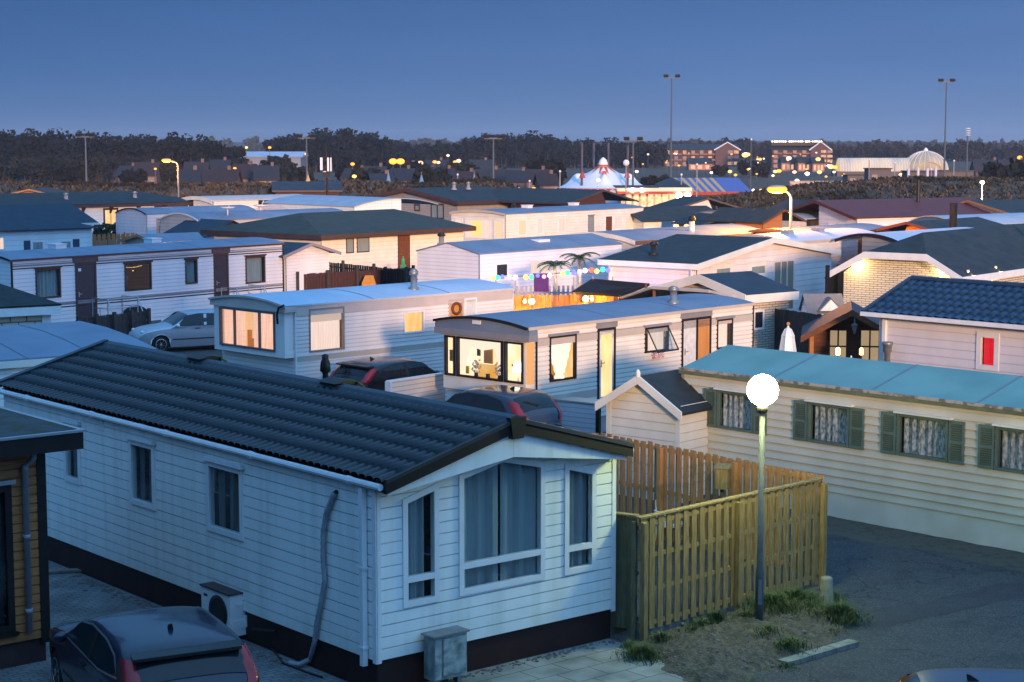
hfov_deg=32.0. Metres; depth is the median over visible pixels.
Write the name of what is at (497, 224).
window
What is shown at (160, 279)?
static caravan
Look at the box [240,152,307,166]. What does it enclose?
glasshouse
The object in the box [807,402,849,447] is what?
window
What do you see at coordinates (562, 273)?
string lights
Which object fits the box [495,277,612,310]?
picket fence
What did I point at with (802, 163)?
terrace house
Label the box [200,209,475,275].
bungalow
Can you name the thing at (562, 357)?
window
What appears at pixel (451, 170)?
bungalow
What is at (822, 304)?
playhouse
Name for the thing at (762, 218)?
roof
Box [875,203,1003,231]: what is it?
holiday house
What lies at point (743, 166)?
shrub
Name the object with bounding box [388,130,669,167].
woodland
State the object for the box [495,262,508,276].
window
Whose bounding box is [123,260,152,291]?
window
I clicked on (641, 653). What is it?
grass
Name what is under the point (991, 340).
window
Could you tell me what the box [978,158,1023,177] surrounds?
shrub
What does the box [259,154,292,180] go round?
shrub
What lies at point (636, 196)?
shop window
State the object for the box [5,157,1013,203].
ground
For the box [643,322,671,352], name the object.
window
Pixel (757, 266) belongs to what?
window
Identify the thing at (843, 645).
kerb stone
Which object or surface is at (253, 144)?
woodland
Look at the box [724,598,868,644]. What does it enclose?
dry grass
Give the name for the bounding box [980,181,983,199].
street lamp
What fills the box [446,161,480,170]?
shrub
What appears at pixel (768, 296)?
garden house
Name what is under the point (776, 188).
street lamp
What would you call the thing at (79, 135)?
floodlight mast
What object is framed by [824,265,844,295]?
board fence
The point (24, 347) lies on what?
static caravan
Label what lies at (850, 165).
glasshouse
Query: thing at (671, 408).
garden shed
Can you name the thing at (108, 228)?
hedge
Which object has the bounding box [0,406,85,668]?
timber cabin
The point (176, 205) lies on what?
window
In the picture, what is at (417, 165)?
shrub
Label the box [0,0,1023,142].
sky
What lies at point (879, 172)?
kiosk
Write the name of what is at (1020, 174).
shrub
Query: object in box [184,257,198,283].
window
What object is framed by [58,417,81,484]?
window
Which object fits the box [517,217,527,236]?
window
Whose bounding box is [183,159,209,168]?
bungalow
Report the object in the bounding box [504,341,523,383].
window
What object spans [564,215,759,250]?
static caravan
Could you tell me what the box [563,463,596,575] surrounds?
window
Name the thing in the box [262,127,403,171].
woodland
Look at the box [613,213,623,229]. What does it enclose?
window
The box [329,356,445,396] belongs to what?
parked car
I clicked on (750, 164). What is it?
flag pole
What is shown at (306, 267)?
door
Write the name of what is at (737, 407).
window
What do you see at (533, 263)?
window
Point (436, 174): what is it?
shrub
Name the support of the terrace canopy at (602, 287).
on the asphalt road
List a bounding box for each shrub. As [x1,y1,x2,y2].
[52,164,79,181]
[118,168,147,182]
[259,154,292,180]
[285,165,314,180]
[334,160,361,180]
[349,166,381,179]
[366,170,397,181]
[388,158,429,170]
[412,165,448,182]
[441,173,452,180]
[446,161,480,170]
[525,156,567,186]
[639,175,654,184]
[647,174,669,183]
[710,164,728,175]
[737,159,757,175]
[753,161,771,177]
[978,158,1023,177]
[1007,169,1023,177]
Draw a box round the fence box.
[714,463,730,491]
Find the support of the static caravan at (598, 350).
on the asphalt road
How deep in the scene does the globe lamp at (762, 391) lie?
27.66 m
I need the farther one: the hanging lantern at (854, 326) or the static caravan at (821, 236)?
the static caravan at (821, 236)
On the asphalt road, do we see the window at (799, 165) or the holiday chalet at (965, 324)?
the holiday chalet at (965, 324)
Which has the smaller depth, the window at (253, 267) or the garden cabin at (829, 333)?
the garden cabin at (829, 333)
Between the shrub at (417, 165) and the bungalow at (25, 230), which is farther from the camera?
the shrub at (417, 165)
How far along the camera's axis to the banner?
71.53 m
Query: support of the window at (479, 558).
in the holiday chalet at (474, 502)
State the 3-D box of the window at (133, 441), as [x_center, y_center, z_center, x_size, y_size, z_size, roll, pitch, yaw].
[-6.086,2.170,29.667,0.261,1.166,0.971,-5,8,-39]
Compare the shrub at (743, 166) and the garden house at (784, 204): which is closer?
the garden house at (784, 204)
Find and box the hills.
[231,141,1007,151]
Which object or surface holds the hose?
attached to the holiday chalet at (474, 502)
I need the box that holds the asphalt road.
[49,239,1023,681]
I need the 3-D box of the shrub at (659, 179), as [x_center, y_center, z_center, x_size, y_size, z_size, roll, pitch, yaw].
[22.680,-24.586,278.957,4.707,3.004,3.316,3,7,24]
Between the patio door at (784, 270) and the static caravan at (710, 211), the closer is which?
the patio door at (784, 270)
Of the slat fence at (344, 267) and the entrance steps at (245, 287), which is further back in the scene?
the slat fence at (344, 267)
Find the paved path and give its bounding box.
[427,638,686,681]
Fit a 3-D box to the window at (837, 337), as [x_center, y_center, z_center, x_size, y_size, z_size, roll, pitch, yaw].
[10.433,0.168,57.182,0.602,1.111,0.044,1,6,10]
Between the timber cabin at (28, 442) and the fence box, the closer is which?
the timber cabin at (28, 442)
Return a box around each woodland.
[0,128,249,177]
[67,135,1023,151]
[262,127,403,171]
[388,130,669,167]
[647,137,1023,161]
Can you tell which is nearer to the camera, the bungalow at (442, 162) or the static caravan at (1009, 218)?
the static caravan at (1009, 218)
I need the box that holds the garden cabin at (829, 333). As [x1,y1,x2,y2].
[801,301,879,360]
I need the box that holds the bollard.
[819,576,833,603]
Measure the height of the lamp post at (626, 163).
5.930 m
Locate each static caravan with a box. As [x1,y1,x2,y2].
[0,237,284,322]
[0,321,157,406]
[115,204,287,244]
[156,200,342,233]
[182,194,302,209]
[208,268,514,378]
[263,195,437,210]
[416,232,622,308]
[433,286,755,431]
[449,202,644,240]
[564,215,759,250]
[677,208,814,225]
[678,345,1023,552]
[737,227,874,270]
[748,223,891,254]
[782,212,818,227]
[835,227,970,251]
[908,213,1023,224]
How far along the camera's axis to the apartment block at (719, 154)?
596.60 m
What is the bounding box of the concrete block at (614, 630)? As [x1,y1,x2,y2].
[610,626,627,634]
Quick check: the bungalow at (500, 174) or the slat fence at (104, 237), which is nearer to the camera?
the slat fence at (104, 237)
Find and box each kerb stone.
[778,653,811,666]
[802,646,835,659]
[826,639,858,652]
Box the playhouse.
[798,294,843,314]
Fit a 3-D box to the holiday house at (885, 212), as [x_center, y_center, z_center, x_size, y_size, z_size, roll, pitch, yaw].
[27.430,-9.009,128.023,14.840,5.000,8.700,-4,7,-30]
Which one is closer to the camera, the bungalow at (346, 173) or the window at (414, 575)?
the window at (414, 575)
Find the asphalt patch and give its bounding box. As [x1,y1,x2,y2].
[864,582,1023,627]
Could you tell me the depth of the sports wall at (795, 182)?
261.04 m
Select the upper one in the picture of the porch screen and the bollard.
the porch screen
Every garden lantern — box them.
[836,347,839,355]
[859,347,863,358]
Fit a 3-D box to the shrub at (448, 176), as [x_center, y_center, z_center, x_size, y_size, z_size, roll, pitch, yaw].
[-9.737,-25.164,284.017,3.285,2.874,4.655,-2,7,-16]
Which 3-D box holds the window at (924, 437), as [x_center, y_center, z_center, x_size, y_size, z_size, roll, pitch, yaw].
[7.988,1.858,34.557,0.227,0.820,1.165,-6,9,-43]
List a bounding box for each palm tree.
[537,260,570,294]
[560,252,599,294]
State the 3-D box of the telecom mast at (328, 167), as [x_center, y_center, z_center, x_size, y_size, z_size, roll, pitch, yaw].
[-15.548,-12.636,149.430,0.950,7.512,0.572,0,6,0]
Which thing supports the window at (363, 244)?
in the bungalow at (387, 238)
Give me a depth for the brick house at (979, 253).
69.16 m
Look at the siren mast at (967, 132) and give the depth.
260.48 m
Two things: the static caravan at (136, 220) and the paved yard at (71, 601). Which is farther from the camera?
the static caravan at (136, 220)
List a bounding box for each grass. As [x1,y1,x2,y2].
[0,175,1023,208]
[610,581,874,681]
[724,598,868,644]
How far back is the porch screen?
45.39 m
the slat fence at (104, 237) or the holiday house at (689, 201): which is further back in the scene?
the holiday house at (689, 201)
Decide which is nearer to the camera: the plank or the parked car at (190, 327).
the plank
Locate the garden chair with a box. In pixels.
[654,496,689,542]
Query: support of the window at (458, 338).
in the static caravan at (598, 350)
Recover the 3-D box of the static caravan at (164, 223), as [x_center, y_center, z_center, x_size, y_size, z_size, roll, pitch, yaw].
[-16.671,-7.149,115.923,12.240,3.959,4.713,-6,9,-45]
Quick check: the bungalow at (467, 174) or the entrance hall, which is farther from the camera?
the bungalow at (467, 174)
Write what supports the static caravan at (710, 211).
on the asphalt road
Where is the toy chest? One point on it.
(368, 279)
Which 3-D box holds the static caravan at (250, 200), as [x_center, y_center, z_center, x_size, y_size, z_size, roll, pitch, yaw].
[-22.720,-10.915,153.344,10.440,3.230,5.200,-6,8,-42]
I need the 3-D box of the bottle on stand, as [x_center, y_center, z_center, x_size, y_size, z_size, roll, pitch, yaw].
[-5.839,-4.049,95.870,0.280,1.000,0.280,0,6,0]
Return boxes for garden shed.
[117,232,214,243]
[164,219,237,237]
[279,241,340,290]
[595,369,722,502]
[671,212,735,225]
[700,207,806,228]
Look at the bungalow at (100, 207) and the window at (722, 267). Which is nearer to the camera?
the window at (722, 267)
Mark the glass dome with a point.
(925, 158)
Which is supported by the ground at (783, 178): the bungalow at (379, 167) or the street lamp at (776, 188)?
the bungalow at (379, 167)
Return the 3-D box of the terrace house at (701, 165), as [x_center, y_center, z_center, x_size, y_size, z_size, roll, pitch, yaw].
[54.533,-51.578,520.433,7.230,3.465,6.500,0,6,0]
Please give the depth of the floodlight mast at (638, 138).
226.66 m
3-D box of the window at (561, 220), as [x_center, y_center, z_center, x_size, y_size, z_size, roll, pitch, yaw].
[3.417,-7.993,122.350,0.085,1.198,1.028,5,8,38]
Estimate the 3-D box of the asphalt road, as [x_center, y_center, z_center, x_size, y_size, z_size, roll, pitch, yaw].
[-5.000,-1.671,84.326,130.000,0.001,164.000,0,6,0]
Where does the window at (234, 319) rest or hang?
in the static caravan at (300, 332)
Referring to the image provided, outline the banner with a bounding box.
[533,273,549,291]
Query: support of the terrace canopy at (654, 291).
on the asphalt road
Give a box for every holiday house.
[598,234,840,311]
[630,205,712,228]
[649,196,740,226]
[786,180,991,225]
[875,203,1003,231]
[961,199,1023,213]
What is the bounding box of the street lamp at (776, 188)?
[767,185,792,229]
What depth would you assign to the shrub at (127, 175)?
317.85 m
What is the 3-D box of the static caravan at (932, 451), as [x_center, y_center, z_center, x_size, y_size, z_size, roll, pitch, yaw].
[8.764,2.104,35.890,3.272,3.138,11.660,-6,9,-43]
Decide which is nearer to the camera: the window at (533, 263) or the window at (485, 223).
the window at (533, 263)
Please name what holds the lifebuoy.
hanging from the static caravan at (300, 332)
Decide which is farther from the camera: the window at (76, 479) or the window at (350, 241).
the window at (350, 241)
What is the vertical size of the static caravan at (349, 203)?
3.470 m
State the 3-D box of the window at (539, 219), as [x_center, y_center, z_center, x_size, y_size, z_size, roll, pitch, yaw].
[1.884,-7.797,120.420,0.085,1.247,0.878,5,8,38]
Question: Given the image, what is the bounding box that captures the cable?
[251,628,322,677]
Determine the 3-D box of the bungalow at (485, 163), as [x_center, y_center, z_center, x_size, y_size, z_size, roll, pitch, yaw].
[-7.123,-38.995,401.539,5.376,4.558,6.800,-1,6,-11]
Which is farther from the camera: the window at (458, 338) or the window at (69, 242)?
the window at (69, 242)
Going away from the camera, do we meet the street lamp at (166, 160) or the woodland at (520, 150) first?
the street lamp at (166, 160)
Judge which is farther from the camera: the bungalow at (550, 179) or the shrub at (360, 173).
the shrub at (360, 173)
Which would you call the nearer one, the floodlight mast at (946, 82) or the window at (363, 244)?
the window at (363, 244)
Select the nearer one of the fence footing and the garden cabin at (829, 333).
the fence footing
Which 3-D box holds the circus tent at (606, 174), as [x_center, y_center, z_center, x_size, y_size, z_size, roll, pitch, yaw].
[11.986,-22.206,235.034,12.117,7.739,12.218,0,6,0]
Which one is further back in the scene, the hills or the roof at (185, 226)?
the hills
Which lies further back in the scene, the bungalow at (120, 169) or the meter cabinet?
the bungalow at (120, 169)
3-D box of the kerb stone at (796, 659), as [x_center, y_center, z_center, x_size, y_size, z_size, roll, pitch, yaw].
[4.171,4.725,26.337,0.544,0.125,0.200,-6,8,-41]
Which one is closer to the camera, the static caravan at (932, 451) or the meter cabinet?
the meter cabinet
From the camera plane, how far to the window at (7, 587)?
25.82 m
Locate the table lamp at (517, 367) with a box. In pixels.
[512,362,520,380]
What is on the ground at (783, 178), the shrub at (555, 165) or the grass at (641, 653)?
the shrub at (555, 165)
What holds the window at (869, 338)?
in the garden cabin at (829, 333)
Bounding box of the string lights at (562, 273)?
[491,267,609,280]
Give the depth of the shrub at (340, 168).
336.69 m
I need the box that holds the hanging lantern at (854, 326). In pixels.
[851,317,857,333]
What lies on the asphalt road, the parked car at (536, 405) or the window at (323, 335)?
the parked car at (536, 405)
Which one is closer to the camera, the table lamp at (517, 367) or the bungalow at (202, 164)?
the table lamp at (517, 367)
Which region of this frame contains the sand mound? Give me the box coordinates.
[635,584,849,681]
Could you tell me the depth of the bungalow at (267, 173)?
290.08 m
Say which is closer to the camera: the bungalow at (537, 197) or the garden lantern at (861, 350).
the garden lantern at (861, 350)
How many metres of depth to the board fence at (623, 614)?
27.51 m
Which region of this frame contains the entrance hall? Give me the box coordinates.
[613,177,692,206]
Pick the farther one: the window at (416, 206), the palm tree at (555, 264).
the window at (416, 206)
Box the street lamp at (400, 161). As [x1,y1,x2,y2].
[397,158,404,167]
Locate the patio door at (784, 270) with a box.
[773,259,794,310]
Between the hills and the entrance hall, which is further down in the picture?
the entrance hall
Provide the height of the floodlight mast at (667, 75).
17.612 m
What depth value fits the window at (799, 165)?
492.71 m
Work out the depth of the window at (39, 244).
103.35 m
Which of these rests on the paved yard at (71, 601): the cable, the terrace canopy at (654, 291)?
the cable
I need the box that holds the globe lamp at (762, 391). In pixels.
[747,374,778,620]
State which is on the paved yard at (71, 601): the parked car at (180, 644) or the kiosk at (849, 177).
the parked car at (180, 644)
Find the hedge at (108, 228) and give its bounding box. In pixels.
[92,222,115,239]
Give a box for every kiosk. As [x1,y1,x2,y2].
[841,174,863,180]
[863,168,892,179]
[900,170,942,177]
[938,170,974,176]
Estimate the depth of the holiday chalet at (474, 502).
26.79 m
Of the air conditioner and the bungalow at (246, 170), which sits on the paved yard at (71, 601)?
the air conditioner
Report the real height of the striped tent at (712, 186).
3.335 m
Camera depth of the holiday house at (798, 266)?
76.93 m
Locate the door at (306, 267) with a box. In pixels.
[300,260,312,289]
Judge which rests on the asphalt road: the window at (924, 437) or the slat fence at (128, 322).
the slat fence at (128, 322)
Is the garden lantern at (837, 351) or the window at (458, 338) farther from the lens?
the garden lantern at (837, 351)
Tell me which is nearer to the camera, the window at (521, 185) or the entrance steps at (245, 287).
the entrance steps at (245, 287)
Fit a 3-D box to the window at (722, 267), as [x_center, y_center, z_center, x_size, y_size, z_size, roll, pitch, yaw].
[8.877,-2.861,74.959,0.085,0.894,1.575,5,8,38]
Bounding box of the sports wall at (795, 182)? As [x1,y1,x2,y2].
[789,181,851,185]
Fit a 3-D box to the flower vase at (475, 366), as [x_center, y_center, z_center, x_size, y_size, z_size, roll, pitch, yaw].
[-0.929,0.709,46.452,0.299,0.491,0.171,6,9,43]
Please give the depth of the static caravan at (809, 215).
124.52 m
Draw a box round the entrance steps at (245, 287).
[221,284,266,295]
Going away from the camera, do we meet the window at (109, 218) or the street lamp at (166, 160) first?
the window at (109, 218)
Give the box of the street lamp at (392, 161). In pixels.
[389,159,396,163]
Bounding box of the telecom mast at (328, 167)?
[320,145,331,194]
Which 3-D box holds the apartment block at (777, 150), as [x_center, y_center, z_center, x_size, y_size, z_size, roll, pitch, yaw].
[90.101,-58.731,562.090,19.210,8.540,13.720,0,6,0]
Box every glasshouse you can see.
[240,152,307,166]
[831,158,909,175]
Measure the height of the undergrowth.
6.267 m
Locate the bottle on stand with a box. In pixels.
[400,256,405,267]
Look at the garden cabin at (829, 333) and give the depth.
57.08 m
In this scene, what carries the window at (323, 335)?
in the static caravan at (300, 332)
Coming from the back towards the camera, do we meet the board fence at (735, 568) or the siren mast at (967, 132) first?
the siren mast at (967, 132)
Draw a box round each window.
[0,236,4,250]
[0,479,19,637]
[31,240,43,249]
[34,266,61,298]
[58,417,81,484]
[60,240,71,247]
[103,208,117,224]
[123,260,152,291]
[124,434,156,510]
[154,205,187,206]
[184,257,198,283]
[201,455,244,540]
[219,307,275,351]
[244,254,266,283]
[308,306,344,352]
[346,238,353,253]
[356,237,369,252]
[401,482,439,607]
[403,310,424,333]
[414,204,419,210]
[431,204,443,218]
[444,335,455,375]
[455,218,462,222]
[456,336,502,381]
[458,457,545,595]
[465,219,490,238]
[493,219,502,238]
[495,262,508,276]
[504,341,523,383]
[510,183,524,187]
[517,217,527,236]
[530,258,549,279]
[536,216,543,234]
[543,186,557,188]
[548,331,578,381]
[557,215,566,232]
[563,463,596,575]
[588,214,594,231]
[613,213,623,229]
[627,194,684,206]
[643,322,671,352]
[691,165,708,168]
[714,261,733,272]
[715,315,735,349]
[716,390,752,432]
[749,259,768,276]
[754,309,764,329]
[799,165,808,169]
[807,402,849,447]
[814,165,822,169]
[828,329,847,356]
[859,329,878,360]
[896,413,948,462]
[976,331,999,371]
[994,426,1023,473]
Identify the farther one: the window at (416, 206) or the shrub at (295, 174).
the shrub at (295, 174)
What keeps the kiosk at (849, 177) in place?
on the ground at (783, 178)
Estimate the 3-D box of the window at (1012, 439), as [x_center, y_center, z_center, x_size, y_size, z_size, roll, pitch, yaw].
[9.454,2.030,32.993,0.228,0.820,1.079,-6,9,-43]
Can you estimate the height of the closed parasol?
2.420 m
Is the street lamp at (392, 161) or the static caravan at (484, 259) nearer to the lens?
the static caravan at (484, 259)
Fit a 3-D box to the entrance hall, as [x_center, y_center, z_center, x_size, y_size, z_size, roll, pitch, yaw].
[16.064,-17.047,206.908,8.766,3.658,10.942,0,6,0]
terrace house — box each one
[686,158,712,169]
[777,157,794,170]
[794,157,809,170]
[809,157,824,171]
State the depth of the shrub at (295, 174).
317.79 m
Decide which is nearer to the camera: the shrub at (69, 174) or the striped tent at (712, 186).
the striped tent at (712, 186)
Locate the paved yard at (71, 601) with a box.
[0,560,345,681]
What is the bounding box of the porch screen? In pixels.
[555,396,600,434]
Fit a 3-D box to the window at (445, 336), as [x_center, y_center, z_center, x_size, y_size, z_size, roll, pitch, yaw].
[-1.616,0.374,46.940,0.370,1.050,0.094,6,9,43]
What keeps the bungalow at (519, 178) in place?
on the ground at (783, 178)
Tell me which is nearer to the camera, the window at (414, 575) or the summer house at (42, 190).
the window at (414, 575)
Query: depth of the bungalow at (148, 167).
320.43 m
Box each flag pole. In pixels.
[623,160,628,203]
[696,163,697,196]
[750,138,751,189]
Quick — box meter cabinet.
[421,625,469,681]
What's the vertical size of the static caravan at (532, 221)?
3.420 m
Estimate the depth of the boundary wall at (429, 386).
47.78 m
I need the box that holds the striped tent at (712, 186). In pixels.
[674,178,750,196]
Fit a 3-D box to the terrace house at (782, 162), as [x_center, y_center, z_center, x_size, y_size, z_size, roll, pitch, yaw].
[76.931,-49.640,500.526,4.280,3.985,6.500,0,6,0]
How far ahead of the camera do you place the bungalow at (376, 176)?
271.29 m
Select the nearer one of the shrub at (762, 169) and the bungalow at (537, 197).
the bungalow at (537, 197)
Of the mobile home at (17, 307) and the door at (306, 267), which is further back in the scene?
the door at (306, 267)
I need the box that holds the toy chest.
[362,275,375,285]
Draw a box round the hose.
[288,490,337,666]
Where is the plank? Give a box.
[49,568,81,573]
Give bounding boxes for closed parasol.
[779,322,796,351]
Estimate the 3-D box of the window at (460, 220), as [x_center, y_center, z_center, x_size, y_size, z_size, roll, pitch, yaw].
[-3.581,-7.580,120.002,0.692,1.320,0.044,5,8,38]
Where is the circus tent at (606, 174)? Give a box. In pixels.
[557,143,641,202]
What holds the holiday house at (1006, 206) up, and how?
on the asphalt road
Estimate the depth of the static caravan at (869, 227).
98.12 m
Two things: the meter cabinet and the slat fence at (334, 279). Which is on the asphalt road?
the slat fence at (334, 279)
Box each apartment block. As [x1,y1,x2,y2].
[661,142,740,166]
[766,141,832,167]
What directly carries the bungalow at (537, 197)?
on the asphalt road
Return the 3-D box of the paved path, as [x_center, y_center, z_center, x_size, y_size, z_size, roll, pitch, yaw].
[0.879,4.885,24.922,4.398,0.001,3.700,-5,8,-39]
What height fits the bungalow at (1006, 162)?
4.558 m
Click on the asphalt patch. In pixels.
(887, 616)
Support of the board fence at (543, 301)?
on the asphalt road
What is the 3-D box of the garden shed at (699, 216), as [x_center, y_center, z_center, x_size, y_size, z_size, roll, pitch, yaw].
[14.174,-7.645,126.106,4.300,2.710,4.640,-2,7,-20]
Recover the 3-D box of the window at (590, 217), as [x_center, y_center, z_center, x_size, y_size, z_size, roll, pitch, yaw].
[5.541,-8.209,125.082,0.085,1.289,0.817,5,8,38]
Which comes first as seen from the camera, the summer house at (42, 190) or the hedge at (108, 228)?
the hedge at (108, 228)
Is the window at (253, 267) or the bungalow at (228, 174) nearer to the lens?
the window at (253, 267)
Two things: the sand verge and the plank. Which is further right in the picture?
the sand verge
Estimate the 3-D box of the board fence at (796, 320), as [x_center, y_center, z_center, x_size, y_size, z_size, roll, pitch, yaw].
[9.912,-0.045,60.896,0.190,1.920,5.981,-3,7,-28]
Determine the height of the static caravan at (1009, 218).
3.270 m
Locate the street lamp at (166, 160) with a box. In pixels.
[162,158,178,196]
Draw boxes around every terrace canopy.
[572,279,649,304]
[620,286,732,299]
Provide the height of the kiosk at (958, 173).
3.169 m
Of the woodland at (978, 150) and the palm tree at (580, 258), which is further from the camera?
the woodland at (978, 150)
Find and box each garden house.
[657,271,798,349]
[768,199,818,225]
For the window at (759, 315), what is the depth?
61.74 m
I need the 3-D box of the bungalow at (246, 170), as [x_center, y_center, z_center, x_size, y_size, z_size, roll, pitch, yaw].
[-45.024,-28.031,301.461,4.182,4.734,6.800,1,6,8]
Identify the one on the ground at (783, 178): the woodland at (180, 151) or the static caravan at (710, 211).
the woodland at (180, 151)
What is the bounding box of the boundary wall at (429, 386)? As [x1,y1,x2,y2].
[385,372,444,401]
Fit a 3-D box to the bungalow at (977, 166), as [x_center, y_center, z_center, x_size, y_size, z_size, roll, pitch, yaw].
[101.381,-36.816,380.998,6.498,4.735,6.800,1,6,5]
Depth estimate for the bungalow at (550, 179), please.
270.40 m
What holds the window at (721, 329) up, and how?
in the static caravan at (598, 350)
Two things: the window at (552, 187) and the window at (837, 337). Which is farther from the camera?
the window at (552, 187)
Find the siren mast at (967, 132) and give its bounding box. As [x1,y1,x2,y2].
[965,128,970,176]
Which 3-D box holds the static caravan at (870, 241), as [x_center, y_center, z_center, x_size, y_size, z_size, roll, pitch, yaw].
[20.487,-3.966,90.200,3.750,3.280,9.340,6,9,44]
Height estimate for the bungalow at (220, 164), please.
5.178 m
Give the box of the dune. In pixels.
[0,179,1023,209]
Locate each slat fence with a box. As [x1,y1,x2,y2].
[76,308,150,334]
[92,232,136,245]
[286,265,414,290]
[329,260,409,283]
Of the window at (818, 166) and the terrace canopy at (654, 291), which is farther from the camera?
the window at (818, 166)
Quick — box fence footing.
[637,607,725,641]
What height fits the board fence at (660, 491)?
1.925 m
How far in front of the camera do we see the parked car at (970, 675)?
20.72 m
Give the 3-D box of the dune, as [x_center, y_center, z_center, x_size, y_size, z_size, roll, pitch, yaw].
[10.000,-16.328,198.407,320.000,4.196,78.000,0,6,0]
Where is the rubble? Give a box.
[68,574,844,681]
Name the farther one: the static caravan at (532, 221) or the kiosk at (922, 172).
the kiosk at (922, 172)
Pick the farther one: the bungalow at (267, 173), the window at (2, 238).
the bungalow at (267, 173)
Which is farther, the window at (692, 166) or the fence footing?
the window at (692, 166)
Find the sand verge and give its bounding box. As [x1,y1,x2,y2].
[681,494,1023,571]
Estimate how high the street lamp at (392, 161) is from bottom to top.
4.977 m
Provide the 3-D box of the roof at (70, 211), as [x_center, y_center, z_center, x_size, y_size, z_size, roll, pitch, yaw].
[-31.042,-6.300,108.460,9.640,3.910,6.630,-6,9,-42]
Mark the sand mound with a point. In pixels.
(686, 649)
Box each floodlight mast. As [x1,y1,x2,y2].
[75,133,94,180]
[297,134,315,178]
[483,134,502,177]
[624,137,642,184]
[663,74,679,176]
[938,79,955,175]
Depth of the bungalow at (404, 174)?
299.95 m
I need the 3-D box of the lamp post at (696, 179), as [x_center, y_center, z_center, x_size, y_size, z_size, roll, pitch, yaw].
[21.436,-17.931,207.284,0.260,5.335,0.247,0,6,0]
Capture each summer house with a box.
[13,187,67,192]
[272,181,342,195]
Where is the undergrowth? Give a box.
[0,151,303,182]
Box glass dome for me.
[908,148,948,169]
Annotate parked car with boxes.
[49,606,259,681]
[128,309,214,350]
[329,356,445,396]
[445,385,561,425]
[896,668,1023,681]
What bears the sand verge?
on the asphalt road
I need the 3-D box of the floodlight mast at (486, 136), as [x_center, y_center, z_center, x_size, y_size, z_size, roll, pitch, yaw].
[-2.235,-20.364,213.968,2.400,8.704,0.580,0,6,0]
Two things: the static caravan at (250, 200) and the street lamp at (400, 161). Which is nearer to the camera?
the static caravan at (250, 200)
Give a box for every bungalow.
[0,191,193,231]
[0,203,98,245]
[0,210,97,250]
[113,163,133,182]
[133,159,161,182]
[179,165,201,182]
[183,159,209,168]
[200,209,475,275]
[201,166,242,183]
[209,157,231,168]
[231,161,256,182]
[253,162,279,182]
[339,165,363,180]
[362,163,387,179]
[364,182,511,220]
[366,170,395,181]
[389,165,416,182]
[425,157,446,166]
[433,165,454,175]
[452,168,479,179]
[468,157,491,168]
[474,166,506,180]
[490,187,638,207]
[505,167,528,187]
[525,166,550,187]
[532,170,558,188]
[969,157,1004,175]
[1003,157,1023,165]
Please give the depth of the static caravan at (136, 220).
121.81 m
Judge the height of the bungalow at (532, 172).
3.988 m
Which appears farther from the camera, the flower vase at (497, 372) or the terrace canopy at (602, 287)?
the terrace canopy at (602, 287)
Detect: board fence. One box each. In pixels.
[514,295,618,310]
[594,432,823,583]
[610,511,639,640]
[636,477,827,641]
[774,308,822,352]
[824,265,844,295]
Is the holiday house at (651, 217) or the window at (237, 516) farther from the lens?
the holiday house at (651, 217)
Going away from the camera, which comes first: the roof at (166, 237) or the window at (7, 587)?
the window at (7, 587)
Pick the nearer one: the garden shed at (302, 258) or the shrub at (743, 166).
the garden shed at (302, 258)
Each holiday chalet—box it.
[0,339,634,681]
[860,275,1023,375]
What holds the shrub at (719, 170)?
on the ground at (783, 178)
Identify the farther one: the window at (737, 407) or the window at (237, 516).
the window at (737, 407)
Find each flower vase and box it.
[471,359,481,375]
[495,362,500,378]
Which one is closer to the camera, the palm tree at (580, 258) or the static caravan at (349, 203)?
the palm tree at (580, 258)
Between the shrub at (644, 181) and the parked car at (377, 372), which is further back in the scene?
the shrub at (644, 181)
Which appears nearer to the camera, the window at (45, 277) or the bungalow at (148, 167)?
the window at (45, 277)
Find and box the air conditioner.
[199,581,246,638]
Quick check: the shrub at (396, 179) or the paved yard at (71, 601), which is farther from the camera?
the shrub at (396, 179)
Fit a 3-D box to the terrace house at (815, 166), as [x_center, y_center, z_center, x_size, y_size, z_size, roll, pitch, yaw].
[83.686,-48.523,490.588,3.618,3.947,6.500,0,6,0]
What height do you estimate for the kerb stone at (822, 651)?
0.125 m
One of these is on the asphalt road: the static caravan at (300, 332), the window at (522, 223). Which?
the static caravan at (300, 332)
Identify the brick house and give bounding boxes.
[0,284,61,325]
[830,223,1023,307]
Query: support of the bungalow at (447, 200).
on the asphalt road
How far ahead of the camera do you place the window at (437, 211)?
155.80 m
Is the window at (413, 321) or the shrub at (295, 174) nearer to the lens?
the window at (413, 321)
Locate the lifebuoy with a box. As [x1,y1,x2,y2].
[451,302,461,314]

